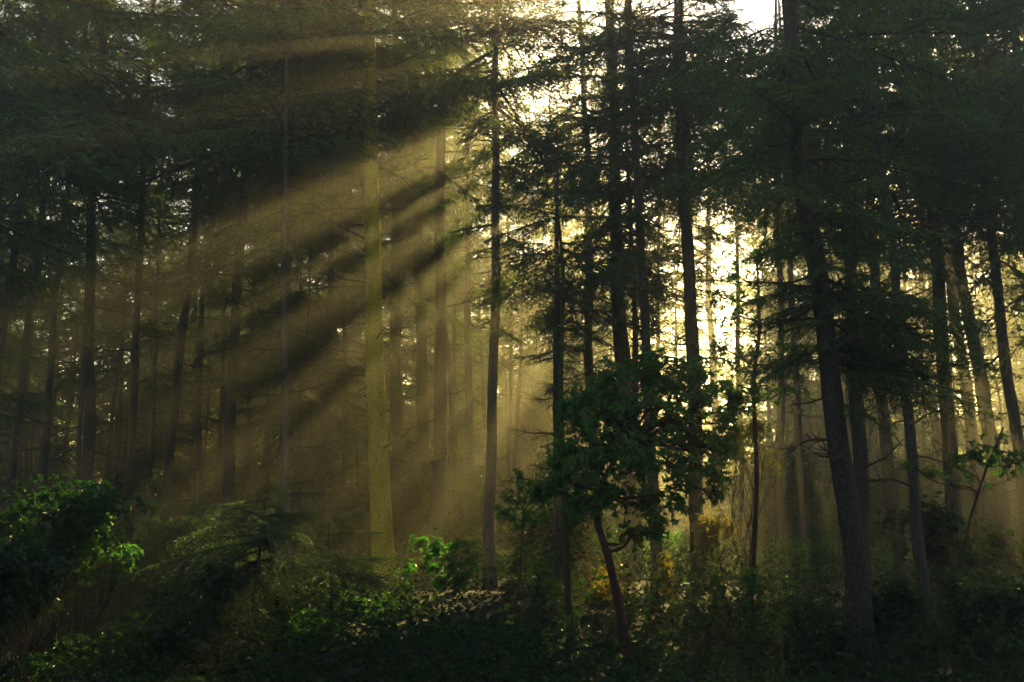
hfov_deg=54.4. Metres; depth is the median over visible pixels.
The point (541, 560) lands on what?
berry bush
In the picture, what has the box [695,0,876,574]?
conifer tree
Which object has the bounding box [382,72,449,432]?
conifer tree
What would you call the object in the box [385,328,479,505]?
sunlit tree
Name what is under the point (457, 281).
conifer tree
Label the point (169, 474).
conifer tree
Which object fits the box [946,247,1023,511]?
conifer tree
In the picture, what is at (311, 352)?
young fir
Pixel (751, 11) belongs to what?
sky
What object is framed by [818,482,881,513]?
thicket bush
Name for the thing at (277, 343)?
conifer tree
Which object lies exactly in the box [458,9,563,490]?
conifer tree
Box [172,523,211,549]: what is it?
thicket bush
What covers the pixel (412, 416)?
conifer tree
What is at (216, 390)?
conifer tree
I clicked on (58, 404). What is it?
conifer tree
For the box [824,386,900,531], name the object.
young conifer
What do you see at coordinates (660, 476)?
conifer tree
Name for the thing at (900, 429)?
conifer tree
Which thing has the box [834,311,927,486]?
conifer tree
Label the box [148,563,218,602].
thicket bush
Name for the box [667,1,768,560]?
conifer tree
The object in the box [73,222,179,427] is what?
conifer tree
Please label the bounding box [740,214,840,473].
conifer tree
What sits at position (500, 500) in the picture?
thicket bush
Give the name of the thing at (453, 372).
conifer tree
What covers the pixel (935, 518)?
leafy shrub
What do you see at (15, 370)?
conifer tree
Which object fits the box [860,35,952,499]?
conifer tree
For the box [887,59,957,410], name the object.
conifer tree
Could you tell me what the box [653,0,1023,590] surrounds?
conifer tree
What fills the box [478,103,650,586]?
young fir
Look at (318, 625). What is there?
leafy shrub
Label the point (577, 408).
madrone tree
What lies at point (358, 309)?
conifer tree
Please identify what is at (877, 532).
thicket bush
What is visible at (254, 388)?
conifer tree
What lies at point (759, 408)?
conifer tree
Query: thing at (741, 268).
conifer tree
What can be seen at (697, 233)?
conifer tree
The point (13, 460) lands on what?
conifer tree
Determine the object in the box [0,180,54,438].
conifer tree
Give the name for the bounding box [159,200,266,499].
conifer tree
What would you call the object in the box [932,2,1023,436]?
conifer tree
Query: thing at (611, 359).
conifer tree
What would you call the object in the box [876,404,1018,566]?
young conifer
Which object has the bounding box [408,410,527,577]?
young conifer
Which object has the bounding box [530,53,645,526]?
conifer tree
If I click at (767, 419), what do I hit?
conifer tree
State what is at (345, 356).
conifer tree
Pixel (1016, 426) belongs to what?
conifer tree
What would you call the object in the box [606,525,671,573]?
thicket bush
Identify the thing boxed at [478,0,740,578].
conifer tree
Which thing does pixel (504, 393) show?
conifer tree
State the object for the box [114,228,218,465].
conifer tree
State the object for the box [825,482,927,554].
thicket bush
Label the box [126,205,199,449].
conifer tree
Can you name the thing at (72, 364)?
conifer tree
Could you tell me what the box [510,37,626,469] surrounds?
conifer tree
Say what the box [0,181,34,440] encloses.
conifer tree
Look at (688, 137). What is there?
conifer tree
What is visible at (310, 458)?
thicket bush
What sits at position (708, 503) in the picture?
thicket bush
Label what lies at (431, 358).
conifer tree
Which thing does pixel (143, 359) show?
conifer tree
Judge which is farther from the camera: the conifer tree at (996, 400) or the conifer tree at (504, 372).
the conifer tree at (996, 400)
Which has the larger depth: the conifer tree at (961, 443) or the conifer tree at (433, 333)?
the conifer tree at (961, 443)
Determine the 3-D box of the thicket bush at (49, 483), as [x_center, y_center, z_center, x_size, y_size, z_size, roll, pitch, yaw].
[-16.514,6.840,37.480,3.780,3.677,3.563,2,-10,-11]
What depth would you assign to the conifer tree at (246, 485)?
34.95 m
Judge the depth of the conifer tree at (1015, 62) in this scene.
18.28 m
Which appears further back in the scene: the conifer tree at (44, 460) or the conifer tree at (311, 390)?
the conifer tree at (311, 390)
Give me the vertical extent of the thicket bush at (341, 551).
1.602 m
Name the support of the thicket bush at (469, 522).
on the ground
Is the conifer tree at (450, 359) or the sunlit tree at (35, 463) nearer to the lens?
the conifer tree at (450, 359)
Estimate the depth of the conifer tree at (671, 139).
31.22 m
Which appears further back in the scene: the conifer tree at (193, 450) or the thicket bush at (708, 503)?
the conifer tree at (193, 450)
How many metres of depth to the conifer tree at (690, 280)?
24.04 m
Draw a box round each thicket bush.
[2,499,49,571]
[28,519,72,542]
[28,544,110,598]
[31,472,104,521]
[59,503,135,565]
[81,542,147,597]
[94,447,162,513]
[101,449,213,530]
[104,513,186,583]
[125,543,196,597]
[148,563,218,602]
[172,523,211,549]
[204,523,271,562]
[235,478,275,517]
[238,542,339,609]
[251,532,333,582]
[254,435,356,537]
[270,499,355,580]
[308,529,369,582]
[316,476,450,578]
[319,495,416,580]
[361,461,468,530]
[388,440,498,562]
[411,527,482,578]
[445,511,533,574]
[446,540,505,572]
[462,491,540,543]
[473,510,521,574]
[481,463,550,514]
[499,507,608,578]
[511,465,618,574]
[523,436,623,544]
[550,521,623,576]
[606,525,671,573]
[615,542,688,578]
[644,528,721,578]
[644,528,732,578]
[661,501,688,534]
[662,484,725,553]
[680,464,762,560]
[686,484,738,532]
[712,440,829,561]
[724,466,794,530]
[747,535,837,587]
[771,457,880,555]
[773,535,841,574]
[787,524,891,579]
[790,484,835,527]
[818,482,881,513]
[818,541,890,574]
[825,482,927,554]
[837,458,942,544]
[870,512,943,567]
[871,542,935,585]
[919,471,1016,510]
[934,478,1018,520]
[947,514,1023,593]
[971,514,1021,565]
[977,535,1023,580]
[983,454,1017,515]
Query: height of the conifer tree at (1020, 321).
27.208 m
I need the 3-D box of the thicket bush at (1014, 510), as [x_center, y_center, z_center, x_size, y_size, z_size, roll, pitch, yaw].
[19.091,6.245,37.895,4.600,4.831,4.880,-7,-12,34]
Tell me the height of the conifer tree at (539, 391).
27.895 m
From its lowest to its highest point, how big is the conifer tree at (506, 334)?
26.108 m
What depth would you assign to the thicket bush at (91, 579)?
22.63 m
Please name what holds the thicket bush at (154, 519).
on the ground
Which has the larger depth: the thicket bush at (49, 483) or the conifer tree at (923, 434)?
the conifer tree at (923, 434)
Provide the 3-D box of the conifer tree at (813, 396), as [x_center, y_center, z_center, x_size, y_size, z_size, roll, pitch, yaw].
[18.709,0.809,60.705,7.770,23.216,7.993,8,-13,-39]
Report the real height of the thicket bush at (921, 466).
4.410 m
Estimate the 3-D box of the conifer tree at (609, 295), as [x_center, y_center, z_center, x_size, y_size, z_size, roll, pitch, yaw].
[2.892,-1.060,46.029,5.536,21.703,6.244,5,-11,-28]
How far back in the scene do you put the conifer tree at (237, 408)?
44.55 m
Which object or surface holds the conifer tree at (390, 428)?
on the ground
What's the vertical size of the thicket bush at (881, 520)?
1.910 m
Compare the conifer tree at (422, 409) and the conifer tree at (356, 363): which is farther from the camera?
the conifer tree at (356, 363)
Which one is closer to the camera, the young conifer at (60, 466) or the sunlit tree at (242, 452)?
the young conifer at (60, 466)
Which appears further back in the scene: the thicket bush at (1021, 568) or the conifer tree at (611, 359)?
the conifer tree at (611, 359)
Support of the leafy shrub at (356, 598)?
on the ground
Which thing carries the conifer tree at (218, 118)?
on the ground
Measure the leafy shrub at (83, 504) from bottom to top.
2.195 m
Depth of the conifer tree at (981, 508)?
28.84 m
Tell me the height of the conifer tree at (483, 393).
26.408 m
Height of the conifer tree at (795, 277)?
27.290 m
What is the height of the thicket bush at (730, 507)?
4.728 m
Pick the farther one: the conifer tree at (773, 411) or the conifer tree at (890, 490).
the conifer tree at (773, 411)
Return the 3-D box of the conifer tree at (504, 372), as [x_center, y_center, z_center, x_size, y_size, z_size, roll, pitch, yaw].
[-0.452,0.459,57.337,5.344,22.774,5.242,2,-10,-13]
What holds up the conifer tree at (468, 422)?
on the ground
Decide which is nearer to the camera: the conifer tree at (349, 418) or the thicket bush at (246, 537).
the thicket bush at (246, 537)
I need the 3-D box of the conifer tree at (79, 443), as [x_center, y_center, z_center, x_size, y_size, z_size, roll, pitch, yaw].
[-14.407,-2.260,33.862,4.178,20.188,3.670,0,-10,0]
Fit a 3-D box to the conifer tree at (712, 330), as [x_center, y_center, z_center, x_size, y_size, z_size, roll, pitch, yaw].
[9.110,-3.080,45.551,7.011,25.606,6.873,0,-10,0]
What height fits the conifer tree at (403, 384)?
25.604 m
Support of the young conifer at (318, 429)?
on the ground
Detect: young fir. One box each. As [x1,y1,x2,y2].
[216,207,367,582]
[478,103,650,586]
[480,58,651,649]
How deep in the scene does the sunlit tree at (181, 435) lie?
51.27 m
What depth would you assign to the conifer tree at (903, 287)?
33.69 m
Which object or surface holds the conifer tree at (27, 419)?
on the ground
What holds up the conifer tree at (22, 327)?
on the ground
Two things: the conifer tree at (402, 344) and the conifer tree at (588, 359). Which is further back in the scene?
the conifer tree at (402, 344)
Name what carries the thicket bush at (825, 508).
on the ground
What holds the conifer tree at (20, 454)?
on the ground
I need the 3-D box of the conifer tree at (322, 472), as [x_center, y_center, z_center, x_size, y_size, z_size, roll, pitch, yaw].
[-5.221,-5.725,31.372,6.077,25.904,7.024,0,-10,0]
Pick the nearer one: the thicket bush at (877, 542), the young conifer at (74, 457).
the thicket bush at (877, 542)
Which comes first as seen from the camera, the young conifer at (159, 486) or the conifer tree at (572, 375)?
the young conifer at (159, 486)
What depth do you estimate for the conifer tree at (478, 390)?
57.17 m
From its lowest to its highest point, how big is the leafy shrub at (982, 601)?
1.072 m
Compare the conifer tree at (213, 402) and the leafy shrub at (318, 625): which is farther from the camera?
the conifer tree at (213, 402)
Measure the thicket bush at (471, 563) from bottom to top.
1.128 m
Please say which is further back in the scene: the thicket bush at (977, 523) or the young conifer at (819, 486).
the young conifer at (819, 486)
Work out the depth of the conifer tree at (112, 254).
42.50 m
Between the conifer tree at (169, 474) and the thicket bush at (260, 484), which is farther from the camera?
the thicket bush at (260, 484)
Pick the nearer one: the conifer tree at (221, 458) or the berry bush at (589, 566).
the berry bush at (589, 566)
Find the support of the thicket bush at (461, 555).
on the ground
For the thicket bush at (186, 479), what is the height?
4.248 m
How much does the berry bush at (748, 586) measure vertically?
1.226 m
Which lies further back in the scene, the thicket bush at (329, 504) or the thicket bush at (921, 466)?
the thicket bush at (921, 466)
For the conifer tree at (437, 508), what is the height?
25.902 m
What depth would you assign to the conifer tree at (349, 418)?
49.02 m
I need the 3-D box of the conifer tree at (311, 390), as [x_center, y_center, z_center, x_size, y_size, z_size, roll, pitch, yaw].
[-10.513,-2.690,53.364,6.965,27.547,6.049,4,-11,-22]
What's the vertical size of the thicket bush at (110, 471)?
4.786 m
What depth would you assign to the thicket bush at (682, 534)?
29.03 m
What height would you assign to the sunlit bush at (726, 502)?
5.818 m
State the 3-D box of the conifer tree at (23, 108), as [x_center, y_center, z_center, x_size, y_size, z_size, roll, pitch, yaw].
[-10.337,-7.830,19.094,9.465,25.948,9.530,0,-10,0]
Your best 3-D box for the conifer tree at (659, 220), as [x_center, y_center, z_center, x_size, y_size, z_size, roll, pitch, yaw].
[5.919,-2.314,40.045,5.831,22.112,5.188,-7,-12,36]
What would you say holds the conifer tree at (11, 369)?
on the ground
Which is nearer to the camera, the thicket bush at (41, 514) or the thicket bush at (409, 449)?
the thicket bush at (41, 514)
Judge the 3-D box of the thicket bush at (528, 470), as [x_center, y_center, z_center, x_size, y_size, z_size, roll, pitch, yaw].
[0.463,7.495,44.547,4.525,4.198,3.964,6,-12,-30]
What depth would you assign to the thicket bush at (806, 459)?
35.67 m
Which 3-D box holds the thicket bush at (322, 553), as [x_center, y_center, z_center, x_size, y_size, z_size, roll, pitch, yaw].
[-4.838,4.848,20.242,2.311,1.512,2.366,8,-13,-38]
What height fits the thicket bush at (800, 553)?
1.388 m
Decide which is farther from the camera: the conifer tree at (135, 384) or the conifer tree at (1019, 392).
the conifer tree at (1019, 392)
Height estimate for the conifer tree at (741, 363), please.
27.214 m
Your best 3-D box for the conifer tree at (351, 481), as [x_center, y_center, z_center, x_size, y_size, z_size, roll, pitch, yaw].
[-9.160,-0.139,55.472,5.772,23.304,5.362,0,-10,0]
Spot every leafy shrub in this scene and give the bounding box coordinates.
[0,472,157,676]
[0,515,90,681]
[49,510,143,663]
[114,560,299,681]
[257,599,343,645]
[292,587,439,619]
[729,582,859,672]
[841,572,926,646]
[875,491,1023,618]
[927,568,1023,657]
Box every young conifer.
[0,389,75,530]
[28,443,102,534]
[71,362,138,507]
[96,434,182,557]
[118,391,209,528]
[158,402,235,528]
[173,444,256,545]
[208,416,275,518]
[269,394,357,519]
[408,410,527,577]
[460,420,513,513]
[642,395,688,534]
[721,439,838,566]
[723,421,816,566]
[783,395,837,534]
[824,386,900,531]
[869,441,928,548]
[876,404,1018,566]
[883,445,990,573]
[960,410,1023,541]
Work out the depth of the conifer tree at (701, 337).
57.53 m
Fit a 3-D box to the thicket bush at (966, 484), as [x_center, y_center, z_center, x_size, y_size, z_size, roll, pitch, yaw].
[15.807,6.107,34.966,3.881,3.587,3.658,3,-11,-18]
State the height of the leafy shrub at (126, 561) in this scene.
1.933 m
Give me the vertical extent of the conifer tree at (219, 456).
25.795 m
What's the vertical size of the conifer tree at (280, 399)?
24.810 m
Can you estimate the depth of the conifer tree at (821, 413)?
58.89 m
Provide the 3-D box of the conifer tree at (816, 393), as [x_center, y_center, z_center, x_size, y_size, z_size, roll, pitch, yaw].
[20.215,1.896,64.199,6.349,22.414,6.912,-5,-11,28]
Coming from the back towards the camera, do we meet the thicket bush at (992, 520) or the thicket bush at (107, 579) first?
the thicket bush at (992, 520)
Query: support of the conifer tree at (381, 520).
on the ground
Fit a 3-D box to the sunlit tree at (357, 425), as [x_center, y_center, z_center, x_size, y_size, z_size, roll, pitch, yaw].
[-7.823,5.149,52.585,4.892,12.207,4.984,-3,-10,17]
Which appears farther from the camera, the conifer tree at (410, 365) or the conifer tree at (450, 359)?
the conifer tree at (410, 365)
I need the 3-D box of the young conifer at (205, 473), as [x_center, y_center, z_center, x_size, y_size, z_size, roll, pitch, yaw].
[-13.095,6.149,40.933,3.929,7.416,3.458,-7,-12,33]
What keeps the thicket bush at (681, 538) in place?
on the ground
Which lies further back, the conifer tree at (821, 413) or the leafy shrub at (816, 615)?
the conifer tree at (821, 413)
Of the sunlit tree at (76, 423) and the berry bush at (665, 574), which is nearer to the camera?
the berry bush at (665, 574)
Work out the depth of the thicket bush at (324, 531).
25.86 m
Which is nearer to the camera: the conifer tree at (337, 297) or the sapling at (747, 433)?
the sapling at (747, 433)
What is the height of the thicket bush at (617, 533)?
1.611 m
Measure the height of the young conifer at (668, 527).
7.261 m
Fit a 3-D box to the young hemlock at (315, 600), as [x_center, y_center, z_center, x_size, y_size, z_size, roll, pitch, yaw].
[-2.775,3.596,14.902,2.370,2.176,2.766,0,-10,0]
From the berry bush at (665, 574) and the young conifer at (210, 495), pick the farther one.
the young conifer at (210, 495)
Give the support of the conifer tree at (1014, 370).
on the ground
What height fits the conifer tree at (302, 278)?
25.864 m
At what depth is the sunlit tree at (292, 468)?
49.51 m
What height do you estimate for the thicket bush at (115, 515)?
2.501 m
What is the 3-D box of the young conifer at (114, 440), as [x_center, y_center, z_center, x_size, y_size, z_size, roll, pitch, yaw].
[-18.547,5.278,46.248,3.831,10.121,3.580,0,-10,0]
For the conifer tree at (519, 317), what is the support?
on the ground
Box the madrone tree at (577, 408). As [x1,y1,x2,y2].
[523,330,753,669]
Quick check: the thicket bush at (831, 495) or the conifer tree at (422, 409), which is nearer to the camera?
the conifer tree at (422, 409)
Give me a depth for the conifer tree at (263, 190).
26.24 m
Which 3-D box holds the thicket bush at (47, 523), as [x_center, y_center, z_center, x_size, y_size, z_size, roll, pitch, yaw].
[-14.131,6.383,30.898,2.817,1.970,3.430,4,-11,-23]
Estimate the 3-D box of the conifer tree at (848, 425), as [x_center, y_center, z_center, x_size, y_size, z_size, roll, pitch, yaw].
[12.938,-5.013,37.502,6.556,26.576,6.426,0,-10,0]
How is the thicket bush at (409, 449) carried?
on the ground
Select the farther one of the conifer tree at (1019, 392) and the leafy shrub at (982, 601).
the conifer tree at (1019, 392)
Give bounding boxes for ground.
[1,549,1023,681]
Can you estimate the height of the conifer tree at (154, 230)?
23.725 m
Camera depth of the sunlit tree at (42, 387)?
52.99 m
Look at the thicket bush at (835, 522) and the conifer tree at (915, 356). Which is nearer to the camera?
the thicket bush at (835, 522)
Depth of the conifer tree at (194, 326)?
40.98 m
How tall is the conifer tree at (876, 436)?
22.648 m
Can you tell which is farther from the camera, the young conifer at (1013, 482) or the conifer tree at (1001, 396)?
the conifer tree at (1001, 396)
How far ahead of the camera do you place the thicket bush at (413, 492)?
25.65 m
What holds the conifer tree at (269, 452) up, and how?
on the ground
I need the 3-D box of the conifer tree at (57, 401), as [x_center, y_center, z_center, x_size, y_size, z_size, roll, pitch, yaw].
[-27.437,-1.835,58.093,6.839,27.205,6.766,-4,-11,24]
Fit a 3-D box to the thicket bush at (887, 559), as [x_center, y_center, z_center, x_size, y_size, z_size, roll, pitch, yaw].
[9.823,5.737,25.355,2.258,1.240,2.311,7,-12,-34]
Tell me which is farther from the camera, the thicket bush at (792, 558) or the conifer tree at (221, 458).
the conifer tree at (221, 458)
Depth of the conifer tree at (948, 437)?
21.27 m
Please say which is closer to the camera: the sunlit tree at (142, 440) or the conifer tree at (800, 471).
the conifer tree at (800, 471)
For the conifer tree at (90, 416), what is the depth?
24.67 m
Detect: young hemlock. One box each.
[70,481,287,642]
[98,472,354,673]
[251,508,405,631]
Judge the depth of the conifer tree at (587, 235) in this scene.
27.09 m
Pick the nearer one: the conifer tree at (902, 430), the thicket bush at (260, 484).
the thicket bush at (260, 484)
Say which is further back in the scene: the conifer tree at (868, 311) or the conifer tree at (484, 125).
the conifer tree at (868, 311)
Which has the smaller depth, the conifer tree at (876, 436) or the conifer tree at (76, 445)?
the conifer tree at (876, 436)
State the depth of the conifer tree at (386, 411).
62.92 m
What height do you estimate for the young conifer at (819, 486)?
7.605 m
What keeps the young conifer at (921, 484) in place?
on the ground
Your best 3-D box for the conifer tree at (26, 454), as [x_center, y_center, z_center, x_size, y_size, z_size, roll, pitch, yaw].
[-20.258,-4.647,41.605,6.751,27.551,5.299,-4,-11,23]
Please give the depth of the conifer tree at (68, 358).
55.51 m
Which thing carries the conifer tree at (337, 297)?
on the ground
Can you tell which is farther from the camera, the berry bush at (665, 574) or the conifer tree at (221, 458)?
the conifer tree at (221, 458)
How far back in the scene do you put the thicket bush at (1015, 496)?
36.13 m
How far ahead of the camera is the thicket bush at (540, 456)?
34.95 m
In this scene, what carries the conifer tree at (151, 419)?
on the ground
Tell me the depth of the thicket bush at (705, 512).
49.34 m
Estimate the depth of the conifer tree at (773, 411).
66.02 m
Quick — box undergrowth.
[0,534,1023,681]
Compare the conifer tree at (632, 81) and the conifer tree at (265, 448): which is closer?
the conifer tree at (632, 81)
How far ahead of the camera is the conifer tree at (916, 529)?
16.89 m
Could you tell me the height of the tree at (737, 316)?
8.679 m
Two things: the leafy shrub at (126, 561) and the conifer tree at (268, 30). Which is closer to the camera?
the leafy shrub at (126, 561)
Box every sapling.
[393,527,486,622]
[492,467,552,621]
[703,411,788,591]
[899,427,1023,614]
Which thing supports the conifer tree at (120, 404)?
on the ground
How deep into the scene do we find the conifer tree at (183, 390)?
51.79 m
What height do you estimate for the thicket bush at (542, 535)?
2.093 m
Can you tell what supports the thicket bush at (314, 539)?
on the ground
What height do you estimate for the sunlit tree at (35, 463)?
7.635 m
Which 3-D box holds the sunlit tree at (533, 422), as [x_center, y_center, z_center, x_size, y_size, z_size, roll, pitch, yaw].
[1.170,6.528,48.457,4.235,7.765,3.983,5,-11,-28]
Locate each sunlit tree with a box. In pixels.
[0,409,74,491]
[1,361,45,490]
[28,391,127,521]
[80,416,186,511]
[103,343,228,498]
[206,375,296,506]
[255,394,336,504]
[335,337,391,493]
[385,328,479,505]
[427,311,518,495]
[447,399,528,497]
[496,395,576,511]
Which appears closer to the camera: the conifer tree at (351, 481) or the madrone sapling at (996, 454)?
the madrone sapling at (996, 454)
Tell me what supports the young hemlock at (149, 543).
on the ground
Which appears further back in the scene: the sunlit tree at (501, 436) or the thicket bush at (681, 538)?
the sunlit tree at (501, 436)
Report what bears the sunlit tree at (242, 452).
on the ground
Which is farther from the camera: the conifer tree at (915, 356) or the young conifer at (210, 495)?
the conifer tree at (915, 356)
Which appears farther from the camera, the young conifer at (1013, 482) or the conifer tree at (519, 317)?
the conifer tree at (519, 317)
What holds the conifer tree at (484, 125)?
on the ground
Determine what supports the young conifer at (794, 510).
on the ground
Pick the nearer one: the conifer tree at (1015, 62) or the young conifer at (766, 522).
the conifer tree at (1015, 62)
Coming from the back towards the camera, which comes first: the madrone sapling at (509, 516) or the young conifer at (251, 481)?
the young conifer at (251, 481)
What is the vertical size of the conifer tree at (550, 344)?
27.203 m
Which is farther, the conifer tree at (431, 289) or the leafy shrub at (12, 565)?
the conifer tree at (431, 289)
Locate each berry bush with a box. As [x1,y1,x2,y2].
[502,537,587,597]
[558,539,644,604]
[645,551,682,606]
[681,552,811,631]
[690,505,744,594]
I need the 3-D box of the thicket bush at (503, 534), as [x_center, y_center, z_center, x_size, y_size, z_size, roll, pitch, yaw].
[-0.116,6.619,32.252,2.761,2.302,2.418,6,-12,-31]
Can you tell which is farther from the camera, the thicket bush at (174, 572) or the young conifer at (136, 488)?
the young conifer at (136, 488)
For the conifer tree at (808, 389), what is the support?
on the ground
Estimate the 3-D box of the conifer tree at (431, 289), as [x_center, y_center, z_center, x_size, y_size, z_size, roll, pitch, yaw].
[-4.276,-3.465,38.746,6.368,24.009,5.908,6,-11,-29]
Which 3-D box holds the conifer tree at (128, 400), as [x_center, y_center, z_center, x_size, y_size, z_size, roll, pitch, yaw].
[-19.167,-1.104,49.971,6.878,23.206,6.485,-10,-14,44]
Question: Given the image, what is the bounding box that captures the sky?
[2,0,1023,463]
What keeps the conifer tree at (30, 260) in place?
on the ground
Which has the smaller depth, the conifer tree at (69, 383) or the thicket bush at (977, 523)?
the thicket bush at (977, 523)
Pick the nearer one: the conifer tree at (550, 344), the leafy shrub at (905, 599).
the leafy shrub at (905, 599)
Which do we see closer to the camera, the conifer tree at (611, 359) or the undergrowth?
the undergrowth
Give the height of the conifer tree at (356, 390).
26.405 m
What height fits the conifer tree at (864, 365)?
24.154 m
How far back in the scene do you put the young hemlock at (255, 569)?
12.59 m
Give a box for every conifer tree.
[0,0,171,541]
[0,0,190,525]
[0,0,192,487]
[0,0,243,520]
[0,0,245,429]
[0,1,83,487]
[0,2,109,495]
[0,31,129,490]
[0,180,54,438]
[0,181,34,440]
[0,187,77,473]
[0,222,62,447]
[0,230,65,488]
[5,322,34,397]
[6,47,135,488]
[8,176,75,425]
[8,205,81,439]
[10,0,269,581]
[15,186,131,478]
[28,9,229,491]
[32,195,128,470]
[34,202,129,454]
[35,209,76,445]
[40,200,191,485]
[41,52,197,492]
[42,0,424,565]
[46,26,160,517]
[58,401,109,480]
[62,76,186,447]
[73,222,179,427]
[74,231,189,426]
[80,79,218,513]
[105,0,280,550]
[112,3,226,542]
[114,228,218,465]
[118,0,434,586]
[119,7,275,532]
[123,0,444,603]
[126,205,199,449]
[129,0,279,530]
[129,68,224,494]
[144,171,255,498]
[145,253,245,473]
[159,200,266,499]
[159,223,278,489]
[174,0,537,599]
[182,0,272,523]
[188,314,257,492]
[193,252,265,481]
[200,219,278,480]
[201,89,361,503]
[205,2,299,516]
[208,183,354,503]
[214,205,308,459]
[216,206,365,484]
[238,223,336,457]
[244,97,354,478]
[245,195,403,495]
[247,208,327,516]
[253,30,431,540]
[253,270,365,461]
[256,176,346,497]
[264,4,413,493]
[274,8,445,497]
[294,223,367,488]
[299,0,548,586]
[306,180,447,453]
[306,192,389,491]
[313,0,501,584]
[318,229,415,458]
[320,0,630,589]
[322,0,600,586]
[335,73,490,483]
[335,231,450,450]
[336,59,465,471]
[336,225,415,484]
[346,146,429,451]
[379,10,504,528]
[382,0,540,511]
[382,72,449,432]
[383,145,506,442]
[386,137,521,457]
[387,304,427,408]
[389,307,480,430]
[403,143,488,396]
[403,221,508,438]
[421,61,517,491]
[445,48,539,484]
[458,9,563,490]
[459,114,583,456]
[460,6,583,500]
[462,185,551,447]
[469,0,695,566]
[472,219,531,480]
[475,227,551,466]
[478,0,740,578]
[497,233,584,460]
[502,213,601,486]
[506,100,609,470]
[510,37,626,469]
[523,97,612,431]
[524,0,783,587]
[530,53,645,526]
[539,0,757,595]
[540,0,721,483]
[564,212,643,467]
[565,252,670,480]
[571,230,672,493]
[593,0,783,564]
[596,0,799,581]
[605,112,768,548]
[606,46,702,476]
[608,283,682,475]
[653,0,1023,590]
[655,204,753,470]
[657,0,1000,655]
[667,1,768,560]
[667,11,748,556]
[692,0,1023,634]
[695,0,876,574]
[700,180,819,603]
[707,0,838,564]
[714,7,857,446]
[718,71,857,504]
[719,228,819,479]
[726,0,1023,591]
[726,219,844,474]
[731,178,802,474]
[738,322,774,471]
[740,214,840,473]
[746,185,863,524]
[757,221,901,503]
[760,17,906,492]
[770,272,873,510]
[772,4,1019,588]
[775,230,878,514]
[806,203,933,513]
[808,202,927,443]
[825,30,943,556]
[826,7,1023,588]
[832,0,1023,566]
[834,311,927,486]
[840,285,935,486]
[855,7,1022,573]
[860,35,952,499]
[864,188,926,457]
[865,0,1023,421]
[869,245,978,469]
[870,356,927,469]
[885,186,980,462]
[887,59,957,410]
[892,292,1012,481]
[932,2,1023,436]
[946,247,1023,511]
[947,221,1023,454]
[951,204,1023,449]
[966,214,1023,469]
[981,206,1023,349]
[983,305,1023,462]
[991,303,1022,448]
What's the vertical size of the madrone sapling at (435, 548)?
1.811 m
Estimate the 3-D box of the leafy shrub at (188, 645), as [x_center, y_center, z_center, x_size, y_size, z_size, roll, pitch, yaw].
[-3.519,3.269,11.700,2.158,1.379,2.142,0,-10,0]
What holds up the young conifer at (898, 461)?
on the ground
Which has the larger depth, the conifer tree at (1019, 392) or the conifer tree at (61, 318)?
the conifer tree at (1019, 392)
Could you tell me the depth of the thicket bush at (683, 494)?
48.79 m
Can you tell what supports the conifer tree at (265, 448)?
on the ground
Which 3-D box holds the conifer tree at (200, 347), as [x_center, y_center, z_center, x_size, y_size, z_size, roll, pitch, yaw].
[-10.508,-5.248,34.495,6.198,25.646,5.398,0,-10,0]
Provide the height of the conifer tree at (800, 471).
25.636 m
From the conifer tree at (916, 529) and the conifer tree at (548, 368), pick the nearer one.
the conifer tree at (916, 529)
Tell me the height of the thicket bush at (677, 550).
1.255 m
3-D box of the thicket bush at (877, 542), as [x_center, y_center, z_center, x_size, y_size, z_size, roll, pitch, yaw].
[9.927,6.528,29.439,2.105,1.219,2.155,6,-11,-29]
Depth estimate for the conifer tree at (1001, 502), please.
24.91 m
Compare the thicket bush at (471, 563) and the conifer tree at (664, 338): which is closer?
the thicket bush at (471, 563)
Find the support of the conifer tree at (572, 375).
on the ground
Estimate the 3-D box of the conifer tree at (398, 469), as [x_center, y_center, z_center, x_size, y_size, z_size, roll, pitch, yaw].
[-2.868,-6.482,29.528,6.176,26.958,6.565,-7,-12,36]
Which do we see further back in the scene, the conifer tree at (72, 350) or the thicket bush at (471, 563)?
the conifer tree at (72, 350)
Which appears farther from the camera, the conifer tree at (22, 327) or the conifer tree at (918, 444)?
the conifer tree at (918, 444)
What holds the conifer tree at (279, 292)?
on the ground
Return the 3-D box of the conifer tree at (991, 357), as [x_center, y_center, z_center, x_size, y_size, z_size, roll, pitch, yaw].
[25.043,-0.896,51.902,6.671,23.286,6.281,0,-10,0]
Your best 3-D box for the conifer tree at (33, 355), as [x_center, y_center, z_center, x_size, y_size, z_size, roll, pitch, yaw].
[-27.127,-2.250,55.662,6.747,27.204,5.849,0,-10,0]
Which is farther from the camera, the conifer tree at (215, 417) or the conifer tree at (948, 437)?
the conifer tree at (215, 417)
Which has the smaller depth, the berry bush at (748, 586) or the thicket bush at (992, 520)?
the berry bush at (748, 586)
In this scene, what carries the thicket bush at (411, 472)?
on the ground
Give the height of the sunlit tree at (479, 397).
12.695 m
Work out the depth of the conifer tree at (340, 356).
43.30 m
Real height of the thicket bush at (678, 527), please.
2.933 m
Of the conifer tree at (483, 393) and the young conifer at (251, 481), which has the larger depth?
the conifer tree at (483, 393)
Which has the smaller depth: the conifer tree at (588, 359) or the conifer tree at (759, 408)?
the conifer tree at (588, 359)
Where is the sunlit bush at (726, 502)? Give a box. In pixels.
[671,462,737,533]
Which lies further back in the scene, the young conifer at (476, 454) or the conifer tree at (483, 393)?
the conifer tree at (483, 393)
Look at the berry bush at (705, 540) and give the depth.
20.53 m
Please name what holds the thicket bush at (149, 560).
on the ground

